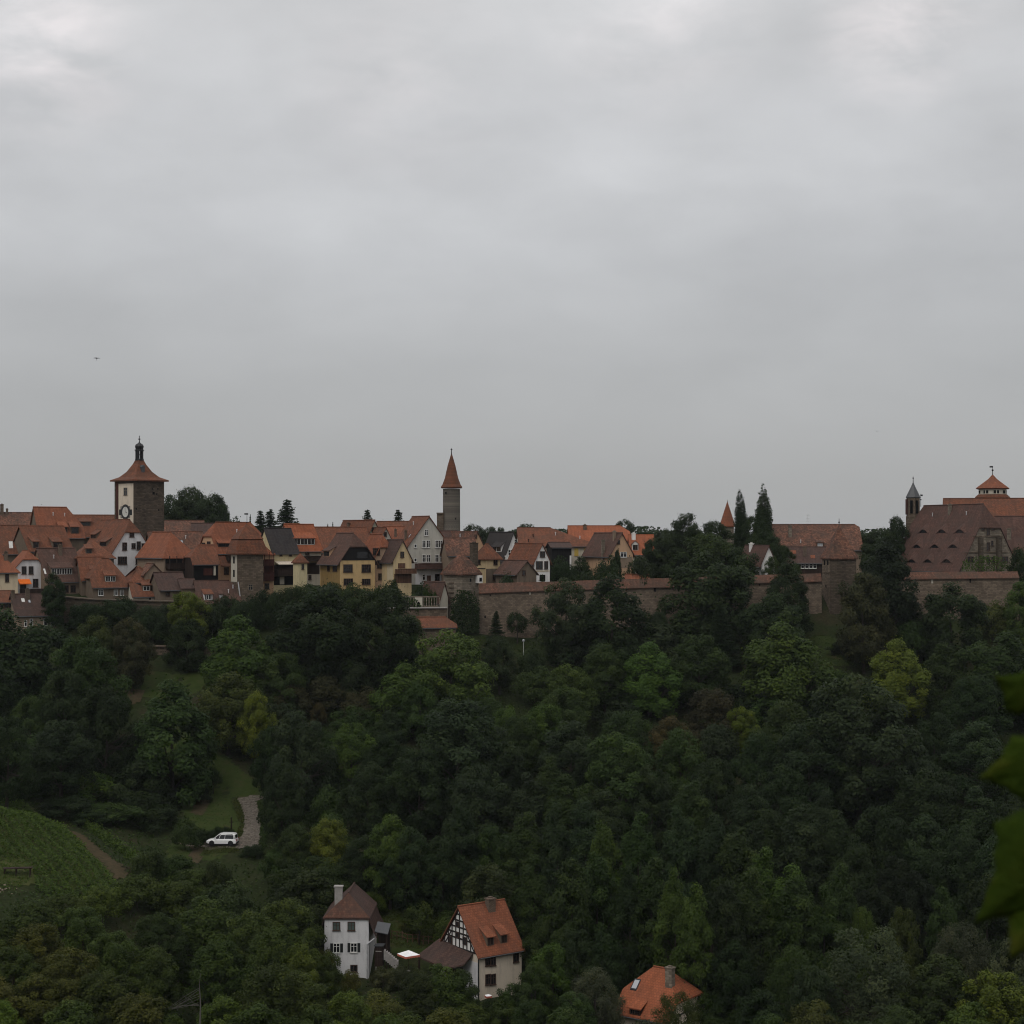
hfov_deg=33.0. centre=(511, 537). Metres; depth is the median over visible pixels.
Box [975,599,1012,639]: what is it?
shrub
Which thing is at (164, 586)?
house
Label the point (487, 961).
window
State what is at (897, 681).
domed tree
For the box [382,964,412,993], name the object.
shrub
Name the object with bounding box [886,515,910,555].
broadleaf tree
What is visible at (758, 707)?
broadleaf tree
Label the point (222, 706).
broadleaf tree
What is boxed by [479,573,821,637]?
town wall
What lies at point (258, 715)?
broadleaf tree
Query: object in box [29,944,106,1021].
broadleaf tree
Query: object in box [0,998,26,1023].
broadleaf tree
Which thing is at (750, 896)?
forest tree
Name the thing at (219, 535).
house
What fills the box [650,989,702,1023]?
willow
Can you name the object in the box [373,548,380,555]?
window
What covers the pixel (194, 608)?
broadleaf tree
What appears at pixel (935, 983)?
broadleaf tree
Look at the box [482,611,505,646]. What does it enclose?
spruce
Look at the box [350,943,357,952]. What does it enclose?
window
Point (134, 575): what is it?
house
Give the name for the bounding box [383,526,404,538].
house
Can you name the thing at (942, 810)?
broadleaf tree
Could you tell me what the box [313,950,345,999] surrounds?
broadleaf tree
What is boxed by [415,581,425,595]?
shrub
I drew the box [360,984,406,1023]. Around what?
broadleaf tree
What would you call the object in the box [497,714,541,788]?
broadleaf tree
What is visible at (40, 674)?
broadleaf tree
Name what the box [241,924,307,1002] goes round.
broadleaf tree
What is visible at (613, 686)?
shrub
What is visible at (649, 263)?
sky
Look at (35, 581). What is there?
window
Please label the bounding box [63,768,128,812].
broadleaf tree
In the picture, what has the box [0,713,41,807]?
broadleaf tree
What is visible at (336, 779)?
broadleaf tree
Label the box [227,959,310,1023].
broadleaf tree
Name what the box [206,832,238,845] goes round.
parked car
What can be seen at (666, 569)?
broadleaf tree
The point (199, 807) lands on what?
path
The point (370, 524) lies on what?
house
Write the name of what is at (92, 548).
house
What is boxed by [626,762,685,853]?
broadleaf tree
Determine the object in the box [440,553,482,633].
wall turret
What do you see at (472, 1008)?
shrub
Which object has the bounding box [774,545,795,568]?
broadleaf tree
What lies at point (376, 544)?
house
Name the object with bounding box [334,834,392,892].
broadleaf tree
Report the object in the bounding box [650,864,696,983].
forest tree
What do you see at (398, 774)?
broadleaf tree
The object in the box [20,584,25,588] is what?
window
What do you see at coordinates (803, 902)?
forest tree
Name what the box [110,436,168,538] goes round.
clock tower
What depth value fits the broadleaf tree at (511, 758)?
272.66 m
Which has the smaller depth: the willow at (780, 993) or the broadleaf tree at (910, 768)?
the willow at (780, 993)
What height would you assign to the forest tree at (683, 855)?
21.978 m
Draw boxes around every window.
[5,574,8,581]
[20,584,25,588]
[21,566,26,574]
[28,566,33,574]
[33,579,38,587]
[64,585,68,592]
[70,585,75,592]
[98,590,102,595]
[117,556,126,564]
[122,542,126,550]
[131,543,135,548]
[137,541,140,549]
[224,567,228,574]
[248,584,252,590]
[332,922,340,930]
[333,943,339,953]
[343,564,352,572]
[343,578,352,585]
[347,922,355,930]
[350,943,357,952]
[350,965,357,972]
[361,564,370,572]
[362,579,370,584]
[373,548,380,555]
[422,540,425,547]
[422,555,425,562]
[426,540,429,547]
[435,540,438,547]
[435,555,438,562]
[435,574,439,580]
[448,935,451,943]
[462,936,466,945]
[485,958,491,966]
[485,974,491,985]
[490,957,496,966]
[490,973,496,985]
[513,953,518,962]
[536,561,542,568]
[540,551,545,557]
[544,561,547,568]
[574,548,577,555]
[620,552,626,557]
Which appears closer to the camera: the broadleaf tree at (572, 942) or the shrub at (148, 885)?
the broadleaf tree at (572, 942)
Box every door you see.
[204,568,212,574]
[394,574,411,582]
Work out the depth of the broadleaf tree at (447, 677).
311.75 m
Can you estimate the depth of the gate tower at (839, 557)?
350.48 m
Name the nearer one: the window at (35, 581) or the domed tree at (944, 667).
the domed tree at (944, 667)
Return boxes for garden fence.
[391,930,433,944]
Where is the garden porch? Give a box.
[375,921,390,969]
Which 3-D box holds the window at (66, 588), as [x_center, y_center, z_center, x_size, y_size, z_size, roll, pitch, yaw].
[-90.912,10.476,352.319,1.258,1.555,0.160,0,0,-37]
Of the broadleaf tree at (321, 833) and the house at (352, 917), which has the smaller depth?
the house at (352, 917)
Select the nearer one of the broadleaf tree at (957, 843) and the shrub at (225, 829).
the broadleaf tree at (957, 843)
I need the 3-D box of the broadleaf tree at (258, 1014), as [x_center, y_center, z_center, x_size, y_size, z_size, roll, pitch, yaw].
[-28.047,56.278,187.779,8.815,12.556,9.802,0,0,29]
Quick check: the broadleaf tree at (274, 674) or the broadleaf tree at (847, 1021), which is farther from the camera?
the broadleaf tree at (274, 674)
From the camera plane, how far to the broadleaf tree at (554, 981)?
212.66 m
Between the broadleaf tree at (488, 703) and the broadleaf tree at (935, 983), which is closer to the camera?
the broadleaf tree at (935, 983)
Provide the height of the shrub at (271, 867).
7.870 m
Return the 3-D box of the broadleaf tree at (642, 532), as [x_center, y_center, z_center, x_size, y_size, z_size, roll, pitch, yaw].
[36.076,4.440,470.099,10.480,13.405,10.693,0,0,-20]
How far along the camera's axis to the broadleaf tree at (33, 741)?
279.06 m
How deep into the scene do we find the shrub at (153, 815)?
265.95 m
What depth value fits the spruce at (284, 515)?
439.26 m
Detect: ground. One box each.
[0,564,1023,1023]
[0,806,116,891]
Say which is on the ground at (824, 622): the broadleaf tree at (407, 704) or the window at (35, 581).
the broadleaf tree at (407, 704)
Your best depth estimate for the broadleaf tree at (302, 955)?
207.54 m
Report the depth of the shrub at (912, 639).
330.87 m
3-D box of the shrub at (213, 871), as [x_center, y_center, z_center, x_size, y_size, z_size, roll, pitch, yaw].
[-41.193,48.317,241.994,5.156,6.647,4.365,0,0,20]
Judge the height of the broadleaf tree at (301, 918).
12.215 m
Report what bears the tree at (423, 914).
on the ground at (824, 622)
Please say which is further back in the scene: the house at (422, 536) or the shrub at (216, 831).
the house at (422, 536)
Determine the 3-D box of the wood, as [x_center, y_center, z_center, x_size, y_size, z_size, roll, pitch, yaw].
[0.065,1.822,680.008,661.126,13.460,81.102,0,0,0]
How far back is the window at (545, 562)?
351.22 m
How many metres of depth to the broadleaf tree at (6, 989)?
187.25 m
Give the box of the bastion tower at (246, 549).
[226,513,267,601]
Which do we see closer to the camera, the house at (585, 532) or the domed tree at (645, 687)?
the domed tree at (645, 687)
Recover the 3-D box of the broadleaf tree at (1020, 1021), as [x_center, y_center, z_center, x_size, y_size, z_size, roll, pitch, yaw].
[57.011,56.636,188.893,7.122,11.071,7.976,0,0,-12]
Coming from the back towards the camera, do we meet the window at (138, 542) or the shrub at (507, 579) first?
the window at (138, 542)
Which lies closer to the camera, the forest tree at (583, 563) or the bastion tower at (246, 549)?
the bastion tower at (246, 549)
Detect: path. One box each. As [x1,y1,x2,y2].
[69,830,127,878]
[125,688,144,703]
[190,799,209,814]
[203,795,265,849]
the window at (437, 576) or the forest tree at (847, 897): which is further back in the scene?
the window at (437, 576)
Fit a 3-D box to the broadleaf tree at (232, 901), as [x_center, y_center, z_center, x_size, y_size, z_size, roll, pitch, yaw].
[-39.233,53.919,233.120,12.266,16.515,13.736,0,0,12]
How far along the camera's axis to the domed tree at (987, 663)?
306.99 m
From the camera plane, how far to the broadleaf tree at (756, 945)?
215.63 m
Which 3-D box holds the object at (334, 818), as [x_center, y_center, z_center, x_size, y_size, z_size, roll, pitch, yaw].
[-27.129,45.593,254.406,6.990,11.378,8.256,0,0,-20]
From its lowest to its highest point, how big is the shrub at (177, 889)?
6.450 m
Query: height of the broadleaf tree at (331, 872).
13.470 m
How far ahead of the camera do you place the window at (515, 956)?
223.38 m
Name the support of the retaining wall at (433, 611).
on the ground at (824, 622)
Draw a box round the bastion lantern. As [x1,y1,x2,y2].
[975,466,1009,497]
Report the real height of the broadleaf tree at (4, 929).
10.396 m
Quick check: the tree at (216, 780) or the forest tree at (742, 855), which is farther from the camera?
the tree at (216, 780)
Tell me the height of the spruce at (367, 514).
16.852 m
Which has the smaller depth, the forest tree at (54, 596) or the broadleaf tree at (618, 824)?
the broadleaf tree at (618, 824)
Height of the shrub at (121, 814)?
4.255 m
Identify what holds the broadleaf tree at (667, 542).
on the ground at (824, 622)
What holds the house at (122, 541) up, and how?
on the ground at (824, 622)
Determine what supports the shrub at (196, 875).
on the ground at (824, 622)
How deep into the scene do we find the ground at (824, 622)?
285.79 m
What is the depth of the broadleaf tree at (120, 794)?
272.96 m
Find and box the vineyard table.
[3,866,32,877]
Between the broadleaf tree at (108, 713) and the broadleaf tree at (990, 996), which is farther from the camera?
the broadleaf tree at (108, 713)
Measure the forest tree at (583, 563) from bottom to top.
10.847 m
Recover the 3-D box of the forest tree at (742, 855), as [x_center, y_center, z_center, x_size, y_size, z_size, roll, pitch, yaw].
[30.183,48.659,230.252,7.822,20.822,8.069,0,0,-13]
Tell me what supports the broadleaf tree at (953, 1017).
on the ground at (824, 622)
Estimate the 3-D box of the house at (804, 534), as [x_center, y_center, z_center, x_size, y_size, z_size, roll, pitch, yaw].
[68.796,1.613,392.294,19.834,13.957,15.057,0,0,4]
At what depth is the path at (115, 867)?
243.05 m
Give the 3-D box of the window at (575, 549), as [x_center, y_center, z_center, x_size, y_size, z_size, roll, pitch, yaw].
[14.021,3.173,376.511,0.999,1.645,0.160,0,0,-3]
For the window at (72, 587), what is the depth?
353.15 m
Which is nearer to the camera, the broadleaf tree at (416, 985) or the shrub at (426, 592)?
the broadleaf tree at (416, 985)
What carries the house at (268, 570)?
on the ground at (824, 622)
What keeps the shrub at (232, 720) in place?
on the ground at (824, 622)
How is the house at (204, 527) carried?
on the ground at (824, 622)
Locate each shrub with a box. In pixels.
[3,897,64,946]
[35,890,95,932]
[38,794,98,816]
[63,601,97,629]
[66,807,110,825]
[80,883,133,922]
[82,599,120,629]
[85,801,146,822]
[103,595,140,624]
[110,871,166,911]
[126,603,161,636]
[129,845,168,877]
[135,804,183,832]
[137,609,171,642]
[146,877,203,920]
[150,604,180,630]
[154,853,195,880]
[163,1012,186,1023]
[167,867,212,895]
[170,817,203,849]
[191,779,213,802]
[194,829,209,842]
[198,599,229,633]
[201,861,236,890]
[208,826,223,838]
[212,594,238,626]
[219,699,250,728]
[223,826,234,831]
[225,600,255,635]
[236,594,265,628]
[238,844,265,857]
[253,586,284,630]
[257,843,286,877]
[263,860,311,904]
[272,684,312,720]
[276,587,297,609]
[290,582,320,606]
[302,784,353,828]
[304,672,348,711]
[308,702,327,726]
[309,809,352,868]
[311,581,345,614]
[316,947,333,973]
[326,977,346,1003]
[338,582,376,616]
[341,969,361,991]
[361,586,380,606]
[366,891,383,911]
[368,966,396,987]
[375,894,387,911]
[381,580,401,606]
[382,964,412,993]
[397,592,421,614]
[398,917,417,933]
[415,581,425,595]
[420,584,438,605]
[430,907,453,941]
[456,1001,490,1023]
[480,996,497,1023]
[485,999,521,1023]
[499,572,513,582]
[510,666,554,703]
[550,558,575,581]
[572,567,605,580]
[593,554,621,579]
[601,674,628,698]
[605,621,677,660]
[621,552,659,584]
[632,1015,661,1023]
[683,673,703,686]
[742,665,781,682]
[787,563,802,573]
[800,676,825,696]
[824,640,851,654]
[896,617,932,663]
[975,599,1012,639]
[1006,544,1023,581]
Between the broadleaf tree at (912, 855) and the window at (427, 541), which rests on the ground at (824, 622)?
the broadleaf tree at (912, 855)
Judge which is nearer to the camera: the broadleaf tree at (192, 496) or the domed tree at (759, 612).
the domed tree at (759, 612)
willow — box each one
[569,964,626,1023]
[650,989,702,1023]
[762,942,814,1023]
[817,924,924,1023]
[925,915,993,1013]
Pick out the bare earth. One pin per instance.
(196, 853)
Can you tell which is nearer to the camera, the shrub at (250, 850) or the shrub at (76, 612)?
the shrub at (250, 850)
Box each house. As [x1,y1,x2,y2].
[0,504,31,524]
[0,525,18,562]
[0,551,20,592]
[0,590,14,628]
[9,588,63,634]
[11,550,43,592]
[13,525,71,554]
[30,506,85,551]
[34,544,79,593]
[73,514,114,543]
[74,540,115,562]
[76,556,103,595]
[84,558,128,598]
[86,519,145,575]
[125,566,149,585]
[127,581,154,599]
[135,531,190,574]
[141,563,161,579]
[145,531,202,549]
[150,571,183,599]
[164,520,203,530]
[177,578,194,601]
[182,544,219,579]
[191,523,213,534]
[192,580,241,603]
[200,522,261,581]
[261,528,299,593]
[263,547,275,593]
[283,523,322,584]
[291,553,308,602]
[314,526,368,555]
[316,532,378,590]
[320,882,383,978]
[341,519,377,534]
[365,533,388,588]
[372,527,391,539]
[376,521,408,526]
[379,539,416,595]
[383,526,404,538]
[396,515,443,584]
[412,616,457,655]
[418,896,524,1000]
[423,581,450,617]
[440,530,456,536]
[440,537,475,580]
[451,531,483,550]
[470,542,502,582]
[486,531,517,564]
[493,559,538,582]
[507,543,551,581]
[516,527,588,566]
[545,542,572,580]
[567,524,629,540]
[582,530,634,577]
[616,965,706,1023]
[625,574,649,578]
[627,532,654,572]
[742,543,777,574]
[771,524,862,572]
[787,546,826,577]
[895,494,1016,571]
[943,498,1023,516]
[994,515,1023,575]
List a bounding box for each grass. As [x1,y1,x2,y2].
[0,857,31,890]
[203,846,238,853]
[232,798,244,837]
[257,801,275,847]
[810,635,845,666]
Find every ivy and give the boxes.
[450,590,479,632]
[550,555,568,576]
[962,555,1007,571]
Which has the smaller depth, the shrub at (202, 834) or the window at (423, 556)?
the shrub at (202, 834)
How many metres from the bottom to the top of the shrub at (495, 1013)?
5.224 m
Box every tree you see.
[0,604,71,719]
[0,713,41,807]
[0,734,59,792]
[0,914,17,968]
[0,920,70,983]
[0,942,45,1005]
[0,974,27,1023]
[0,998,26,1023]
[5,658,55,689]
[7,693,46,763]
[10,972,66,1023]
[28,665,93,758]
[28,718,97,797]
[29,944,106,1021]
[40,572,66,627]
[40,631,134,738]
[43,997,100,1023]
[46,905,109,974]
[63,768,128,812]
[69,683,143,777]
[70,967,133,1023]
[72,614,118,671]
[83,929,150,1006]
[97,756,180,820]
[104,989,171,1023]
[108,616,157,691]
[119,674,223,807]
[123,943,183,1017]
[128,911,191,976]
[158,616,209,672]
[164,493,176,519]
[164,498,198,519]
[166,590,214,641]
[167,890,244,986]
[167,974,200,1023]
[172,484,210,519]
[178,496,221,522]
[178,937,259,1021]
[191,878,263,952]
[193,670,270,754]
[196,993,250,1023]
[198,493,229,522]
[198,611,273,696]
[209,766,223,793]
[213,908,281,991]
[218,504,232,521]
[222,999,287,1023]
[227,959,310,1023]
[235,690,278,761]
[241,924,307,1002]
[246,723,289,800]
[248,650,307,709]
[252,698,310,743]
[256,758,308,837]
[257,896,327,964]
[263,578,367,702]
[263,866,335,953]
[265,706,338,814]
[268,966,335,1023]
[272,822,322,869]
[281,940,322,1005]
[285,1004,335,1023]
[293,855,350,919]
[296,748,346,810]
[306,816,349,879]
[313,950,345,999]
[318,703,376,757]
[326,722,379,797]
[326,987,372,1023]
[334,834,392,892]
[335,760,397,838]
[344,581,422,689]
[359,770,426,833]
[360,814,412,909]
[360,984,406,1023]
[366,659,434,739]
[367,1011,410,1023]
[378,824,443,914]
[380,607,426,673]
[383,746,450,835]
[394,628,498,729]
[397,680,440,746]
[398,969,441,1023]
[398,1007,427,1023]
[402,901,435,944]
[411,963,476,1018]
[413,695,502,805]
[416,833,468,913]
[423,1006,474,1023]
[424,735,467,779]
[435,667,487,715]
[438,968,481,1018]
[440,764,511,858]
[449,860,518,924]
[463,523,487,544]
[463,695,509,746]
[466,725,525,803]
[471,823,523,900]
[480,635,518,694]
[480,705,522,761]
[484,525,495,538]
[496,983,524,1023]
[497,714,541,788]
[506,610,528,643]
[508,523,534,535]
[510,852,552,965]
[510,997,553,1023]
[512,961,554,1020]
[520,916,563,976]
[523,701,569,764]
[527,577,594,670]
[528,941,577,1020]
[534,684,589,746]
[534,720,600,798]
[544,663,599,728]
[547,1004,591,1023]
[551,926,601,1007]
[557,991,597,1023]
[561,797,610,905]
[568,569,654,672]
[569,785,634,869]
[571,556,593,580]
[574,850,619,958]
[579,642,627,712]
[579,729,661,835]
[582,926,629,1023]
[586,819,621,939]
[589,697,645,737]
[592,709,657,791]
[604,722,655,757]
[610,861,650,983]
[614,547,621,576]
[616,518,634,533]
[616,638,683,718]
[617,808,659,936]
[619,649,673,705]
[623,853,674,980]
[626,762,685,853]
[637,531,654,536]
[642,538,669,576]
[643,534,680,577]
[644,715,695,777]
[645,610,676,650]
[646,861,706,917]
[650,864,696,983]
[651,528,677,562]
[651,803,703,933]
[652,727,710,802]
[655,547,756,654]
[660,552,705,577]
[665,779,715,870]
[668,630,732,707]
[668,882,715,1011]
[669,512,703,555]
[672,530,754,576]
[683,685,740,755]
[685,812,734,953]
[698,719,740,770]
[702,520,737,558]
[707,679,772,730]
[709,824,766,938]
[717,544,761,574]
[724,783,769,873]
[724,866,779,990]
[725,706,761,756]
[725,921,782,1010]
[727,731,783,803]
[733,617,840,720]
[733,988,788,1023]
[736,589,808,678]
[738,515,765,552]
[741,846,785,944]
[744,698,811,773]
[745,761,815,844]
[748,696,791,735]
[748,807,804,893]
[750,530,783,556]
[753,1013,781,1023]
[759,554,813,634]
[761,556,778,574]
[762,863,816,1001]
[764,713,848,815]
[770,872,827,992]
[771,802,829,929]
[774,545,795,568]
[782,999,841,1023]
[785,964,845,1023]
[801,691,847,735]
[803,669,928,826]
[810,885,847,998]
[820,834,878,928]
[820,862,859,988]
[833,569,897,673]
[840,1017,876,1023]
[847,905,881,988]
[848,536,923,649]
[850,885,905,973]
[854,781,918,850]
[858,528,899,569]
[858,547,897,576]
[861,723,916,771]
[863,635,931,724]
[863,664,919,708]
[874,1002,924,1023]
[881,605,927,650]
[884,902,924,1007]
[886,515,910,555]
[886,761,966,856]
[888,951,980,1023]
[890,809,947,901]
[894,876,945,972]
[898,759,958,799]
[912,709,959,782]
[916,579,989,665]
[916,638,977,716]
[919,845,979,951]
[922,886,960,993]
[924,819,984,924]
[938,997,1009,1023]
[939,674,1014,747]
[940,720,1002,808]
[952,627,1023,728]
[955,785,996,856]
[955,967,1023,1023]
[956,872,1011,975]
[968,832,1004,938]
[975,743,1010,817]
[986,792,1023,841]
[986,935,1023,1020]
[1000,578,1023,644]
[1007,970,1023,1002]
[1013,1015,1023,1023]
[1017,663,1023,723]
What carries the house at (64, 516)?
on the ground at (824, 622)
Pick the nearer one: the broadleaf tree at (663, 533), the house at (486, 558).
the house at (486, 558)
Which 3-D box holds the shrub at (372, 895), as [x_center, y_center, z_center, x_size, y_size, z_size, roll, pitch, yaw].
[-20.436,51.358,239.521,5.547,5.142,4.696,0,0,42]
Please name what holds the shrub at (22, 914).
on the ground at (824, 622)
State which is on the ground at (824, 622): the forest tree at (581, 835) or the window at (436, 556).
the forest tree at (581, 835)
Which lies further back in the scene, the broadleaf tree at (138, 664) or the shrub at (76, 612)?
the shrub at (76, 612)
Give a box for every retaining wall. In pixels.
[152,645,214,655]
[390,607,447,618]
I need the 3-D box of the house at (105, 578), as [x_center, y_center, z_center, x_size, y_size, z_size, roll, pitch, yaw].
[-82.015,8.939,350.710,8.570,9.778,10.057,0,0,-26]
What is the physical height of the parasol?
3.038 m
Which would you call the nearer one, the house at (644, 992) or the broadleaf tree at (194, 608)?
the house at (644, 992)
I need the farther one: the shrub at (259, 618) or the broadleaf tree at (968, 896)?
the shrub at (259, 618)
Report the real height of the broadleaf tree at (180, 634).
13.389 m
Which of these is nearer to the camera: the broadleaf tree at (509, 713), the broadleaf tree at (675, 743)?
the broadleaf tree at (675, 743)
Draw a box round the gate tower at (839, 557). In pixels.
[820,522,858,614]
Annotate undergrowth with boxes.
[0,619,1022,1023]
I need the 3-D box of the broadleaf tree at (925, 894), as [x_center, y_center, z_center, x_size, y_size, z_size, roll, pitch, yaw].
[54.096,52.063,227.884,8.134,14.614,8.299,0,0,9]
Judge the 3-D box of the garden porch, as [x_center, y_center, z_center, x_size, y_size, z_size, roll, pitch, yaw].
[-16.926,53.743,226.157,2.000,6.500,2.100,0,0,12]
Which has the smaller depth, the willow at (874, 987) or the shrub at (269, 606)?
the willow at (874, 987)
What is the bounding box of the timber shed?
[374,943,384,966]
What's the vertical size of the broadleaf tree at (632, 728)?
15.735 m
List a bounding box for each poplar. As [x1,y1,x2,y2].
[733,489,747,546]
[752,483,773,545]
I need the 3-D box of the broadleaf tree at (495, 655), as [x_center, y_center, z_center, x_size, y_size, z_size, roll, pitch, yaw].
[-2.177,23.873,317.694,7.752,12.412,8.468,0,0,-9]
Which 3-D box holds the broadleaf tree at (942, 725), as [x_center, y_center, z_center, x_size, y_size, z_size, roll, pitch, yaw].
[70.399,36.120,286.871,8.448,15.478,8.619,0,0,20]
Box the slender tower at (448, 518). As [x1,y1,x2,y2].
[437,448,461,530]
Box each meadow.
[140,671,209,698]
[161,725,273,860]
[379,883,456,953]
[807,636,848,670]
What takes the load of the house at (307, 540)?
on the ground at (824, 622)
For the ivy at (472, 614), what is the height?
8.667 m
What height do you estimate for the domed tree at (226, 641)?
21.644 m
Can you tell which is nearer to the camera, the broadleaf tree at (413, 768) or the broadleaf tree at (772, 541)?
the broadleaf tree at (413, 768)
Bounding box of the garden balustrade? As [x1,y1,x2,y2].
[404,596,439,606]
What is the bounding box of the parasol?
[397,950,419,971]
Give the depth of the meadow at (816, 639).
337.73 m
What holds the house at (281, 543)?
on the ground at (824, 622)
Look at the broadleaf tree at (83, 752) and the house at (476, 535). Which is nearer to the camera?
the broadleaf tree at (83, 752)
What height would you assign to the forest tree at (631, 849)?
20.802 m
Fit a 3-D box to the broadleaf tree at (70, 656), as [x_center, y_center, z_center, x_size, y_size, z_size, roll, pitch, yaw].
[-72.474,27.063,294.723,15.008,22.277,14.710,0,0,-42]
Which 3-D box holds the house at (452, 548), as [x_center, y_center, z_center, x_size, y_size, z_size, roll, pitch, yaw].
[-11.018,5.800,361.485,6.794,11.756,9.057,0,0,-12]
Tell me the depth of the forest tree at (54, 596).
332.49 m
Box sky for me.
[0,0,1023,533]
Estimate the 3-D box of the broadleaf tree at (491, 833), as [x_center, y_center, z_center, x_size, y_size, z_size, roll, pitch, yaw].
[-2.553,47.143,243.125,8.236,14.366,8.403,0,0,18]
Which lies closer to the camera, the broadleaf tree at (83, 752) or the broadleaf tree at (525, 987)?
the broadleaf tree at (525, 987)
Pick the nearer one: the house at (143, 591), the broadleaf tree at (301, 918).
the broadleaf tree at (301, 918)
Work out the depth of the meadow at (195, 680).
320.56 m
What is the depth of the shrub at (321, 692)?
310.43 m
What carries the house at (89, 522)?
on the ground at (824, 622)
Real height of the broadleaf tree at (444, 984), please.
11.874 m
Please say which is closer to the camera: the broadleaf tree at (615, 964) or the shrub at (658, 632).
the broadleaf tree at (615, 964)
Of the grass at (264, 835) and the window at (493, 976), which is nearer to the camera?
the window at (493, 976)
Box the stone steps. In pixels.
[384,949,398,968]
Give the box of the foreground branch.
[974,670,1023,958]
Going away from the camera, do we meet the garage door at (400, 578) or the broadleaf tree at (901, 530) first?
the garage door at (400, 578)
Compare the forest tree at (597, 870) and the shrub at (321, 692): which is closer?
the forest tree at (597, 870)
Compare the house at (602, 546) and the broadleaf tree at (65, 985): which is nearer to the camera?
the broadleaf tree at (65, 985)
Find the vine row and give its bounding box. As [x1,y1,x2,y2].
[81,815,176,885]
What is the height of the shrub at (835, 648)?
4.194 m
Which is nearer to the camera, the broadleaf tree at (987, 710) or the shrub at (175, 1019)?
the shrub at (175, 1019)
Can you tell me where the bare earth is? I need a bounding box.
[188,846,203,863]
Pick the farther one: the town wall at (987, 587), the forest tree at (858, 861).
the town wall at (987, 587)
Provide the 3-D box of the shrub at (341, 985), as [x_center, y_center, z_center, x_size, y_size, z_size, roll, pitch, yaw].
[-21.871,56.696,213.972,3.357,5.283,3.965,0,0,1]
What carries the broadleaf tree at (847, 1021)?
on the ground at (824, 622)
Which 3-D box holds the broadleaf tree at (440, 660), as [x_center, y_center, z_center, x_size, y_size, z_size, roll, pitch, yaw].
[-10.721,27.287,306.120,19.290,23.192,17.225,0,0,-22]
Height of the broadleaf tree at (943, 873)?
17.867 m
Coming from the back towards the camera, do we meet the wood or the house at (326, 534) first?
the wood
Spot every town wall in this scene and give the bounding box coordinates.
[62,596,229,624]
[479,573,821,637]
[901,571,1018,619]
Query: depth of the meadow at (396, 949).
236.83 m
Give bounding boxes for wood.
[257,525,904,549]
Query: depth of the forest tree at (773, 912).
219.61 m
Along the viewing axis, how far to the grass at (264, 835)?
265.33 m
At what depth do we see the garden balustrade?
338.60 m
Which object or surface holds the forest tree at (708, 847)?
on the ground at (824, 622)
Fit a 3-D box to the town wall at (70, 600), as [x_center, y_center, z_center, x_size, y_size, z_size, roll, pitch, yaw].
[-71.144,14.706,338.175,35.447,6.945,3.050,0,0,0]
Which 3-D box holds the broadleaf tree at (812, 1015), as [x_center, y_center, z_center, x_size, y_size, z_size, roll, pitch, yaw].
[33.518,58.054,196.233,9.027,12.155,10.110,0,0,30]
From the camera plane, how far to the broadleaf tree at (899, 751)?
293.07 m
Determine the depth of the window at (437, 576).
364.90 m
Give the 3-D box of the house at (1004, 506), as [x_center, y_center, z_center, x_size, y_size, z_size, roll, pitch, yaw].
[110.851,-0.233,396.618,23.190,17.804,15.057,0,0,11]
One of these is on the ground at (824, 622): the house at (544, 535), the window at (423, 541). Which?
the house at (544, 535)
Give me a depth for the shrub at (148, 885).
228.52 m
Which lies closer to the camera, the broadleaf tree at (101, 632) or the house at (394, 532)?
the broadleaf tree at (101, 632)
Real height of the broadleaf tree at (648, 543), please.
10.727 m
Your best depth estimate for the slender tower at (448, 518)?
400.54 m
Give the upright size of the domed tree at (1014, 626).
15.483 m
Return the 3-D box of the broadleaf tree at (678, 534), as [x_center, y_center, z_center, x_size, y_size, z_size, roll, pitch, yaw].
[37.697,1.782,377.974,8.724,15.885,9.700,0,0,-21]
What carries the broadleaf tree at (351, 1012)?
on the ground at (824, 622)
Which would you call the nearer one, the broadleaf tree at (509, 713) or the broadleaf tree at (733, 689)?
the broadleaf tree at (509, 713)
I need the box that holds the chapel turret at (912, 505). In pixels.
[905,477,919,529]
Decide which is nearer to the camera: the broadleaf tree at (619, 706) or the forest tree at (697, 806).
the forest tree at (697, 806)
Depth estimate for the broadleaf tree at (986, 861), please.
233.00 m
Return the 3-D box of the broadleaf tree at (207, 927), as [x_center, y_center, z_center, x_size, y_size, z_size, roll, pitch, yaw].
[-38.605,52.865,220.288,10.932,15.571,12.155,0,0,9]
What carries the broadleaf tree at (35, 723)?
on the ground at (824, 622)
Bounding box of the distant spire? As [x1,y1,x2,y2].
[721,500,733,543]
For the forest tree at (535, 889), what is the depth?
227.91 m
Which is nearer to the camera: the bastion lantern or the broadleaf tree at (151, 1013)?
the broadleaf tree at (151, 1013)
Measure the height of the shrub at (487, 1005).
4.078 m
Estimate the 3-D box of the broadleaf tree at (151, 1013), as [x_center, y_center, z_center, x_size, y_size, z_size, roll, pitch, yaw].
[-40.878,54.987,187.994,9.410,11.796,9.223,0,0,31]
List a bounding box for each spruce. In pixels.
[254,511,266,532]
[265,509,276,527]
[274,499,299,527]
[362,509,371,519]
[393,510,403,520]
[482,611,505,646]
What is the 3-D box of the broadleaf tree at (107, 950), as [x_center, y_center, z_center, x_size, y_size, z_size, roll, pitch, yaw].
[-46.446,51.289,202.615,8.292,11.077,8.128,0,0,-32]

